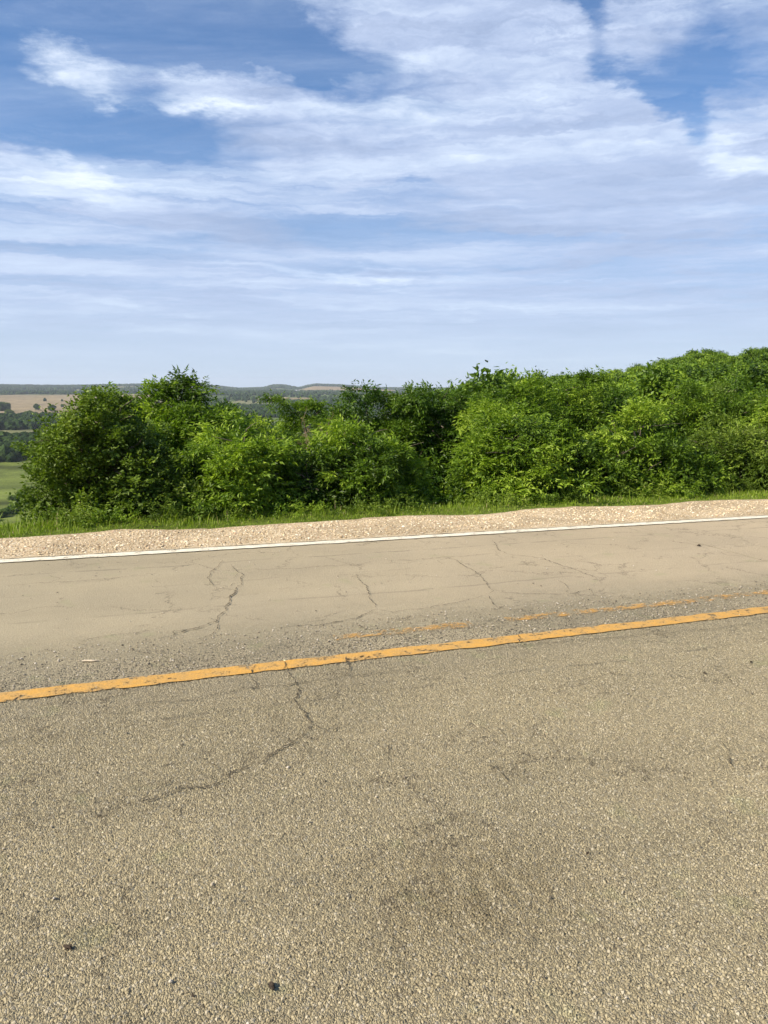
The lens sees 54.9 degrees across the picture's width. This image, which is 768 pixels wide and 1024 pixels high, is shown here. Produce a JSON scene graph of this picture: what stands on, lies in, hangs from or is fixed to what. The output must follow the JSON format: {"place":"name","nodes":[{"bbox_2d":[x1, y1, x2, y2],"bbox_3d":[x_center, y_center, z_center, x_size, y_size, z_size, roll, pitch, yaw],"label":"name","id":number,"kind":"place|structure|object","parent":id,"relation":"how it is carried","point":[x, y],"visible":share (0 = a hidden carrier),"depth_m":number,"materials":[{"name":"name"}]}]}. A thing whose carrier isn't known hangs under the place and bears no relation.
{"place":"outdoors","nodes":[
{"label":"outdoors","id":0,"kind":"place"},
{"bbox_2d":[63,944,71,949],"bbox_3d":[-0.968,1.330,2.263,0.030,0.011,0.020,0,10,0],"label":"scrap","id":1,"kind":"object","parent":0,"point":[66,946],"visible":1,"depth_m":2.26,"materials":[{"name":"brown"}]},
{"bbox_2d":[268,981,275,990],"bbox_3d":[-0.322,1.362,2.126,0.022,0.010,0.037,0,10,0],"label":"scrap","id":2,"kind":"object","parent":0,"point":[272,986],"visible":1,"depth_m":2.12,"materials":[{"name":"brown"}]},
{"bbox_2d":[0,515,767,1023],"bbox_3d":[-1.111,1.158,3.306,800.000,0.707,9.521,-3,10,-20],"label":"road","id":3,"kind":"structure","parent":0,"point":[454,859],"depth_m":3.21,"materials":[{"name":"grey asphalt"}]},
{"bbox_2d":[0,606,767,701],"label":"yellow line","id":4,"kind":"object","parent":3,"relation":"on","point":[161,678],"visible":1,"depth_m":4.75,"materials":[{"name":"paint"}]},
{"bbox_2d":[0,526,767,1023],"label":"loose chips","id":5,"kind":"object","parent":3,"relation":"on","point":[382,646],"visible":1,"depth_m":5.13,"materials":[{"name":"grey gravel"}]},
{"bbox_2d":[0,515,767,562],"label":"white edge line","id":6,"kind":"object","parent":3,"relation":"on","point":[292,544],"visible":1,"depth_m":8.40,"materials":[{"name":"paint"}]},
{"bbox_2d":[337,621,473,639],"bbox_3d":[0.154,0.847,5.296,1.050,0.001,0.142,-3,10,-20],"label":"worn yellow dash","id":7,"kind":"object","parent":3,"relation":"on","point":[429,628],"visible":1,"depth_m":5.33,"materials":[{"name":"paint"}]},
{"bbox_2d":[504,590,767,620],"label":"worn yellow dash","id":8,"kind":"object","parent":3,"relation":"on","point":[633,607],"visible":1,"depth_m":5.97,"materials":[{"name":"paint"}]},
{"bbox_2d":[0,385,767,702],"bbox_3d":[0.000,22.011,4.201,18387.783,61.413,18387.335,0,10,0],"label":"terrain","id":9,"kind":"structure","parent":0,"point":[10,474],"depth_m":286.68,"materials":[{"name":"green plant"}]},
{"bbox_2d":[0,401,10,410],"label":"tree","id":10,"kind":"object","parent":9,"relation":"on","point":[4,406],"visible":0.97,"depth_m":1491.43,"materials":[{"name":"green plant"}]},
{"bbox_2d":[0,508,10,517],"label":"hedge bush","id":11,"kind":"object","parent":9,"relation":"on","point":[5,513],"visible":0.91,"depth_m":296.08,"materials":[{"name":"green plant"}]},
{"bbox_2d":[2,507,16,514],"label":"hedge bush","id":12,"kind":"object","parent":9,"relation":"on","point":[10,510],"visible":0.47,"depth_m":302.17,"materials":[{"name":"green plant"}]},
{"bbox_2d":[4,409,14,413],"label":"field bush","id":13,"kind":"object","parent":9,"relation":"on","point":[7,411],"visible":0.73,"depth_m":1306.52,"materials":[{"name":"green plant"}]},
{"bbox_2d":[7,501,23,511],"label":"hedge bush","id":14,"kind":"object","parent":9,"relation":"on","point":[16,509],"visible":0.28,"depth_m":309.83,"materials":[{"name":"green plant"}]},
{"bbox_2d":[6,492,27,502],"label":"pasture bush","id":15,"kind":"object","parent":9,"relation":"on","point":[12,498],"visible":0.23,"depth_m":323.51,"materials":[{"name":"green plant"}]},
{"bbox_2d":[33,403,39,409],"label":"tree","id":16,"kind":"object","parent":9,"relation":"on","point":[35,405],"visible":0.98,"depth_m":1542.65,"materials":[{"name":"green plant"}]},
{"bbox_2d":[47,404,56,411],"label":"tree","id":17,"kind":"object","parent":9,"relation":"on","point":[52,406],"visible":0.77,"depth_m":1447.15,"materials":[{"name":"green plant"}]},
{"bbox_2d":[51,502,101,526],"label":"weed clump","id":18,"kind":"object","parent":9,"relation":"on","point":[77,518],"visible":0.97,"depth_m":9.02,"materials":[{"name":"green plant"}]},
{"bbox_2d":[14,403,150,525],"bbox_3d":[-4.315,-0.336,10.301,1.864,2.359,1.901,9,13,43],"label":"roadside tree","id":19,"kind":"object","parent":9,"relation":"on","point":[31,506],"visible":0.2,"depth_m":9.89,"materials":[{"name":"green plant"}]},
{"bbox_2d":[4,384,173,524],"bbox_3d":[-3.953,-0.472,10.177,2.217,2.540,2.036,0,10,0],"label":"roadside tree","id":20,"kind":"object","parent":9,"relation":"on","point":[114,433],"visible":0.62,"depth_m":9.77,"materials":[{"name":"green plant"}]},
{"bbox_2d":[56,499,148,526],"bbox_3d":[-3.496,0.002,9.378,1.075,0.359,1.025,0,10,0],"label":"weed clump","id":21,"kind":"object","parent":9,"relation":"on","point":[112,516],"visible":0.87,"depth_m":9.23,"materials":[{"name":"green plant"}]},
{"bbox_2d":[34,384,189,519],"bbox_3d":[-3.855,-0.472,10.399,2.447,2.638,2.421,0,10,0],"label":"roadside tree","id":22,"kind":"object","parent":9,"relation":"on","point":[147,452],"visible":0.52,"depth_m":9.94,"materials":[{"name":"green plant"}]},
{"bbox_2d":[27,374,201,514],"bbox_3d":[-4.166,-0.532,12.748,3.197,3.630,3.031,0,10,0],"label":"roadside tree","id":23,"kind":"object","parent":9,"relation":"on","point":[148,385],"visible":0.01,"depth_m":12.00,"materials":[{"name":"green plant"}]},
{"bbox_2d":[141,497,195,523],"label":"weed clump","id":24,"kind":"object","parent":9,"relation":"on","point":[161,515],"visible":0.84,"depth_m":9.51,"materials":[{"name":"green plant"}]},
{"bbox_2d":[107,444,242,518],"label":"roadside tree","id":25,"kind":"object","parent":9,"relation":"on","point":[167,495],"visible":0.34,"depth_m":10.05,"materials":[{"name":"green plant"}]},
{"bbox_2d":[117,364,287,515],"bbox_3d":[-3.176,-0.657,12.441,2.921,3.620,2.996,7,12,36],"label":"roadside tree","id":26,"kind":"object","parent":9,"relation":"on","point":[179,415],"visible":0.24,"depth_m":11.83,"materials":[{"name":"green plant"}]},
{"bbox_2d":[181,498,256,525],"bbox_3d":[-2.137,0.013,9.675,1.075,0.363,0.974,6,11,31],"label":"weed clump","id":27,"kind":"object","parent":9,"relation":"on","point":[224,512],"visible":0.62,"depth_m":9.64,"materials":[{"name":"green plant"}]},
{"bbox_2d":[0,383,457,461],"bbox_3d":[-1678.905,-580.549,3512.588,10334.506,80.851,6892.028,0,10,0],"label":"woods","id":28,"kind":"object","parent":9,"relation":"on","point":[13,421],"visible":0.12,"depth_m":2273.46,"materials":[{"name":"green plant"}]},
{"bbox_2d":[212,397,248,422],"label":"roadside tree","id":29,"kind":"object","parent":9,"relation":"on","point":[234,405],"visible":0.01,"depth_m":15.68,"materials":[{"name":"green plant"}]},
{"bbox_2d":[159,410,321,520],"bbox_3d":[-2.279,-0.373,10.743,2.265,2.197,2.982,4,10,21],"label":"roadside tree","id":30,"kind":"object","parent":9,"relation":"on","point":[245,462],"visible":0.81,"depth_m":10.25,"materials":[{"name":"green plant"}]},
{"bbox_2d":[246,410,302,457],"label":"roadside tree","id":31,"kind":"object","parent":9,"relation":"on","point":[287,434],"visible":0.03,"depth_m":16.60,"materials":[{"name":"green plant"}]},
{"bbox_2d":[255,389,309,452],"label":"roadside tree","id":32,"kind":"object","parent":9,"relation":"on","point":[286,405],"visible":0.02,"depth_m":18.05,"materials":[{"name":"green plant"}]},
{"bbox_2d":[265,494,332,520],"bbox_3d":[-1.109,-0.057,10.014,0.942,0.347,1.010,-4,11,-25],"label":"weed clump","id":33,"kind":"object","parent":9,"relation":"on","point":[297,506],"visible":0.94,"depth_m":10.06,"materials":[{"name":"green plant"}]},
{"bbox_2d":[285,396,330,459],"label":"roadside tree","id":34,"kind":"object","parent":9,"relation":"on","point":[315,406],"visible":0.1,"depth_m":17.92,"materials":[{"name":"green plant"}]},
{"bbox_2d":[245,442,387,512],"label":"roadside tree","id":35,"kind":"object","parent":9,"relation":"on","point":[316,490],"visible":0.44,"depth_m":10.81,"materials":[{"name":"green plant"}]},
{"bbox_2d":[293,406,344,452],"bbox_3d":[-1.150,-0.524,13.381,1.061,2.757,1.130,2,10,14],"label":"dry shrub","id":36,"kind":"object","parent":9,"relation":"on","point":[309,432],"visible":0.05,"depth_m":13.32,"materials":[{"name":"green plant"}]},
{"bbox_2d":[309,379,405,453],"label":"roadside tree","id":37,"kind":"object","parent":9,"relation":"on","point":[375,397],"visible":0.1,"depth_m":14.76,"materials":[{"name":"green plant"}]},
{"bbox_2d":[291,413,438,510],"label":"roadside tree","id":38,"kind":"object","parent":9,"relation":"on","point":[351,446],"visible":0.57,"depth_m":11.05,"materials":[{"name":"green plant"}]},
{"bbox_2d":[318,493,413,514],"bbox_3d":[-0.279,-0.135,10.483,1.494,0.340,1.153,0,10,0],"label":"weed clump","id":39,"kind":"object","parent":9,"relation":"on","point":[357,501],"visible":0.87,"depth_m":10.27,"materials":[{"name":"green plant"}]},
{"bbox_2d":[0,499,767,558],"bbox_3d":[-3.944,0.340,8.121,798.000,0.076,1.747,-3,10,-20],"label":"gravel shoulder","id":40,"kind":"object","parent":9,"relation":"on","point":[558,520],"visible":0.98,"depth_m":9.07},
{"bbox_2d":[343,430,446,508],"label":"roadside tree","id":41,"kind":"object","parent":9,"relation":"on","point":[421,486],"visible":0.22,"depth_m":11.62,"materials":[{"name":"green plant"}]},
{"bbox_2d":[352,380,453,503],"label":"roadside tree","id":42,"kind":"object","parent":9,"relation":"on","point":[401,401],"visible":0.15,"depth_m":14.32,"materials":[{"name":"green plant"}]},
{"bbox_2d":[377,490,430,513],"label":"weed clump","id":43,"kind":"object","parent":9,"relation":"on","point":[408,501],"visible":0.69,"depth_m":10.54,"materials":[{"name":"green plant"}]},
{"bbox_2d":[44,481,765,519],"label":"undergrowth","id":44,"kind":"object","parent":9,"relation":"on","point":[141,513],"visible":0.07,"depth_m":11.25,"materials":[{"name":"green plant"}]},
{"bbox_2d":[372,379,486,504],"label":"roadside tree","id":45,"kind":"object","parent":9,"relation":"on","point":[432,418],"visible":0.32,"depth_m":14.50,"materials":[{"name":"green plant"}]},
{"bbox_2d":[423,473,474,505],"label":"roadside tree","id":46,"kind":"object","parent":9,"relation":"on","point":[437,495],"visible":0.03,"depth_m":13.92,"materials":[{"name":"green plant"}]},
{"bbox_2d":[436,380,469,403],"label":"woodland tree","id":47,"kind":"object","parent":9,"relation":"on","point":[450,393],"visible":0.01,"depth_m":35.21,"materials":[{"name":"green plant"}]},
{"bbox_2d":[432,383,507,456],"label":"roadside tree","id":48,"kind":"object","parent":9,"relation":"on","point":[490,390],"visible":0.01,"depth_m":15.33,"materials":[{"name":"green plant"}]},
{"bbox_2d":[453,487,528,508],"bbox_3d":[1.620,-0.169,11.306,1.201,0.482,1.165,0,10,0],"label":"weed clump","id":49,"kind":"object","parent":9,"relation":"on","point":[480,499],"visible":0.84,"depth_m":11.19,"materials":[{"name":"green plant"}]},
{"bbox_2d":[437,360,545,419],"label":"woodland tree","id":50,"kind":"object","parent":9,"relation":"on","point":[473,386],"visible":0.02,"depth_m":25.97,"materials":[{"name":"green plant"}]},
{"bbox_2d":[448,419,549,504],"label":"roadside tree","id":51,"kind":"object","parent":9,"relation":"on","point":[488,459],"visible":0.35,"depth_m":11.97,"materials":[{"name":"green plant"}]},
{"bbox_2d":[465,383,537,406],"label":"woodland tree","id":52,"kind":"object","parent":9,"relation":"on","point":[493,395],"depth_m":21.96,"materials":[{"name":"green plant"}]},
{"bbox_2d":[440,368,563,506],"bbox_3d":[2.337,-0.944,14.176,2.850,3.616,2.970,-8,13,-40],"label":"roadside tree","id":53,"kind":"object","parent":9,"relation":"on","point":[520,391],"visible":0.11,"depth_m":13.78,"materials":[{"name":"green plant"}]},
{"bbox_2d":[488,362,523,383],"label":"woodland tree","id":54,"kind":"object","parent":9,"relation":"on","point":[510,376],"visible":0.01,"depth_m":51.52,"materials":[{"name":"green plant"}]},
{"bbox_2d":[442,406,602,503],"bbox_3d":[2.217,-0.642,12.451,2.431,2.269,2.924,0,10,0],"label":"roadside tree","id":55,"kind":"object","parent":9,"relation":"on","point":[553,448],"visible":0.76,"depth_m":11.88,"materials":[{"name":"green plant"}]},
{"bbox_2d":[491,488,577,504],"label":"weed clump","id":56,"kind":"object","parent":9,"relation":"on","point":[554,495],"visible":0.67,"depth_m":11.39,"materials":[{"name":"green plant"}]},
{"bbox_2d":[512,375,563,393],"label":"woodland tree","id":57,"kind":"object","parent":9,"relation":"on","point":[548,382],"visible":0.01,"depth_m":34.51,"materials":[{"name":"green plant"}]},
{"bbox_2d":[528,366,547,378],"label":"woodland tree","id":58,"kind":"object","parent":9,"relation":"on","point":[536,371],"visible":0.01,"depth_m":82.37,"materials":[{"name":"green plant"}]},
{"bbox_2d":[501,415,608,503],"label":"roadside tree","id":59,"kind":"object","parent":9,"relation":"on","point":[560,428],"visible":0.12,"depth_m":12.34,"materials":[{"name":"green plant"}]},
{"bbox_2d":[500,365,615,438],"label":"roadside tree","id":60,"kind":"object","parent":9,"relation":"on","point":[568,397],"visible":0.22,"depth_m":15.94,"materials":[{"name":"green plant"}]},
{"bbox_2d":[546,374,569,384],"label":"woodland tree","id":61,"kind":"object","parent":9,"relation":"on","point":[564,379],"visible":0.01,"depth_m":44.28,"materials":[{"name":"green plant"}]},
{"bbox_2d":[530,486,598,503],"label":"weed clump","id":62,"kind":"object","parent":9,"relation":"on","point":[566,497],"visible":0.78,"depth_m":11.60,"materials":[{"name":"green plant"}]},
{"bbox_2d":[564,378,609,388],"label":"woodland tree","id":63,"kind":"object","parent":9,"relation":"on","point":[573,381],"depth_m":32.22,"materials":[{"name":"green plant"}]},
{"bbox_2d":[536,422,641,499],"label":"roadside tree","id":64,"kind":"object","parent":9,"relation":"on","point":[590,455],"visible":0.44,"depth_m":12.38,"materials":[{"name":"green plant"}]},
{"bbox_2d":[581,367,618,385],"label":"woodland tree","id":65,"kind":"object","parent":9,"relation":"on","point":[604,376],"visible":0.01,"depth_m":34.50,"materials":[{"name":"green plant"}]},
{"bbox_2d":[577,380,638,418],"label":"woodland tree","id":66,"kind":"object","parent":9,"relation":"on","point":[600,387],"visible":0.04,"depth_m":21.04,"materials":[{"name":"green plant"}]},
{"bbox_2d":[612,371,622,382],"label":"woodland tree","id":67,"kind":"object","parent":9,"relation":"on","point":[616,377],"depth_m":46.29,"materials":[{"name":"green plant"}]},
{"bbox_2d":[559,415,677,495],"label":"roadside tree","id":68,"kind":"object","parent":9,"relation":"on","point":[631,429],"visible":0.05,"depth_m":12.96,"materials":[{"name":"green plant"}]},
{"bbox_2d":[571,381,676,441],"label":"roadside tree","id":69,"kind":"object","parent":9,"relation":"on","point":[617,398],"visible":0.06,"depth_m":16.09,"materials":[{"name":"green plant"}]},
{"bbox_2d":[614,370,648,394],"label":"woodland tree","id":70,"kind":"object","parent":9,"relation":"on","point":[631,377],"visible":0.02,"depth_m":29.28,"materials":[{"name":"green plant"}]},
{"bbox_2d":[619,368,650,381],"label":"woodland tree","id":71,"kind":"object","parent":9,"relation":"on","point":[644,374],"depth_m":38.85,"materials":[{"name":"green plant"}]},
{"bbox_2d":[625,365,645,372],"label":"woodland tree","id":72,"kind":"object","parent":9,"relation":"on","point":[637,368],"visible":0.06,"depth_m":74.08,"materials":[{"name":"green plant"}]},
{"bbox_2d":[579,393,706,498],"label":"roadside tree","id":73,"kind":"object","parent":9,"relation":"on","point":[641,416],"visible":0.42,"depth_m":12.88,"materials":[{"name":"green plant"}]},
{"bbox_2d":[606,478,691,501],"bbox_3d":[4.169,-0.307,12.224,1.536,0.590,1.153,-6,11,-31],"label":"weed clump","id":74,"kind":"object","parent":9,"relation":"on","point":[635,491],"visible":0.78,"depth_m":12.16,"materials":[{"name":"green plant"}]},
{"bbox_2d":[652,356,666,367],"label":"woodland tree","id":75,"kind":"object","parent":9,"relation":"on","point":[659,362],"visible":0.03,"depth_m":92.44,"materials":[{"name":"green plant"}]},
{"bbox_2d":[626,357,709,406],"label":"woodland tree","id":76,"kind":"object","parent":9,"relation":"on","point":[653,386],"visible":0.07,"depth_m":23.52,"materials":[{"name":"green plant"}]},
{"bbox_2d":[651,369,689,381],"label":"woodland tree","id":77,"kind":"object","parent":9,"relation":"on","point":[683,375],"depth_m":32.65,"materials":[{"name":"green plant"}]},
{"bbox_2d":[659,358,681,365],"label":"woodland tree","id":78,"kind":"object","parent":9,"relation":"on","point":[671,361],"visible":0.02,"depth_m":70.66,"materials":[{"name":"green plant"}]},
{"bbox_2d":[626,377,719,487],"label":"roadside tree","id":79,"kind":"object","parent":9,"relation":"on","point":[691,395],"visible":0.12,"depth_m":16.75,"materials":[{"name":"green plant"}]},
{"bbox_2d":[655,360,702,382],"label":"woodland tree","id":80,"kind":"object","parent":9,"relation":"on","point":[690,375],"depth_m":36.14,"materials":[{"name":"green plant"}]},
{"bbox_2d":[673,354,687,363],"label":"woodland tree","id":81,"kind":"object","parent":9,"relation":"on","point":[678,359],"visible":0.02,"depth_m":80.66,"materials":[{"name":"green plant"}]},
{"bbox_2d":[629,428,749,495],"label":"roadside tree","id":82,"kind":"object","parent":9,"relation":"on","point":[701,460],"visible":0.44,"depth_m":12.96,"materials":[{"name":"green plant"}]},
{"bbox_2d":[677,347,707,360],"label":"woodland tree","id":83,"kind":"object","parent":9,"relation":"on","point":[689,353],"visible":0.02,"depth_m":82.25,"materials":[{"name":"green plant"}]},
{"bbox_2d":[660,470,727,495],"bbox_3d":[5.336,-0.425,12.685,1.406,0.619,0.968,0,10,0],"label":"weed clump","id":84,"kind":"object","parent":9,"relation":"on","point":[700,483],"visible":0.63,"depth_m":12.50,"materials":[{"name":"green plant"}]},
{"bbox_2d":[677,357,714,372],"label":"woodland tree","id":85,"kind":"object","parent":9,"relation":"on","point":[694,367],"depth_m":42.68,"materials":[{"name":"green plant"}]},
{"bbox_2d":[685,365,707,378],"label":"woodland tree","id":86,"kind":"object","parent":9,"relation":"on","point":[703,373],"visible":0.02,"depth_m":39.67,"materials":[{"name":"green plant"}]},
{"bbox_2d":[679,356,719,368],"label":"woodland tree","id":87,"kind":"object","parent":9,"relation":"on","point":[692,361],"visible":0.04,"depth_m":55.47,"materials":[{"name":"green plant"}]},
{"bbox_2d":[687,349,723,362],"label":"woodland tree","id":88,"kind":"object","parent":9,"relation":"on","point":[701,355],"visible":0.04,"depth_m":75.71,"materials":[{"name":"green plant"}]},
{"bbox_2d":[698,353,728,366],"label":"woodland tree","id":89,"kind":"object","parent":9,"relation":"on","point":[713,359],"visible":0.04,"depth_m":61.20,"materials":[{"name":"green plant"}]},
{"bbox_2d":[702,361,730,372],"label":"woodland tree","id":90,"kind":"object","parent":9,"relation":"on","point":[717,365],"visible":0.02,"depth_m":44.31,"materials":[{"name":"green plant"}]},
{"bbox_2d":[672,370,767,490],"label":"roadside tree","id":91,"kind":"object","parent":9,"relation":"on","point":[722,391],"visible":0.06,"depth_m":17.30,"materials":[{"name":"green plant"}]},
{"bbox_2d":[692,363,749,396],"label":"woodland tree","id":92,"kind":"object","parent":9,"relation":"on","point":[715,374],"visible":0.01,"depth_m":30.00,"materials":[{"name":"green plant"}]},
{"bbox_2d":[679,407,767,494],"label":"roadside tree","id":93,"kind":"object","parent":9,"relation":"on","point":[748,446],"visible":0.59,"depth_m":13.75,"materials":[{"name":"green plant"}]},
{"bbox_2d":[726,352,744,365],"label":"woodland tree","id":94,"kind":"object","parent":9,"relation":"on","point":[733,359],"visible":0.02,"depth_m":65.07,"materials":[{"name":"green plant"}]},
{"bbox_2d":[706,465,767,493],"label":"weed clump","id":95,"kind":"object","parent":9,"relation":"on","point":[742,482],"visible":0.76,"depth_m":13.02,"materials":[{"name":"green plant"}]},
{"bbox_2d":[707,387,767,489],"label":"roadside tree","id":96,"kind":"object","parent":9,"relation":"on","point":[760,409],"visible":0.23,"depth_m":16.00,"materials":[{"name":"green plant"}]},
{"bbox_2d":[709,360,767,408],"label":"woodland tree","id":97,"kind":"object","parent":9,"relation":"on","point":[757,377],"visible":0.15,"depth_m":23.34,"materials":[{"name":"green plant"}]},
{"bbox_2d":[722,371,764,387],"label":"woodland tree","id":98,"kind":"object","parent":9,"relation":"on","point":[732,377],"depth_m":25.92,"materials":[{"name":"green plant"}]},
{"bbox_2d":[721,360,766,375],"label":"woodland tree","id":99,"kind":"object","parent":9,"relation":"on","point":[738,368],"depth_m":34.58,"materials":[{"name":"green plant"}]},
{"bbox_2d":[729,353,767,370],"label":"woodland tree","id":100,"kind":"object","parent":9,"relation":"on","point":[744,361],"visible":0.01,"depth_m":40.91,"materials":[{"name":"green plant"}]},
{"bbox_2d":[731,356,767,367],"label":"woodland tree","id":101,"kind":"object","parent":9,"relation":"on","point":[760,363],"depth_m":46.65,"materials":[{"name":"green plant"}]},
{"bbox_2d":[735,347,767,358],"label":"woodland tree","id":102,"kind":"object","parent":9,"relation":"on","point":[751,353],"visible":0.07,"depth_m":74.88,"materials":[{"name":"green plant"}]},
{"bbox_2d":[741,352,767,363],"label":"woodland tree","id":103,"kind":"object","parent":9,"relation":"on","point":[764,357],"visible":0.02,"depth_m":50.62,"materials":[{"name":"green plant"}]},
{"bbox_2d":[0,484,767,537],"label":"verge grass","id":104,"kind":"structure","parent":0,"point":[471,505],"depth_m":10.02,"materials":[{"name":"green plant"}]},
{"bbox_2d":[0,0,767,387],"label":"sky","id":105,"kind":"structure","parent":0,"point":[242,193],"materials":[{"name":"blue"}]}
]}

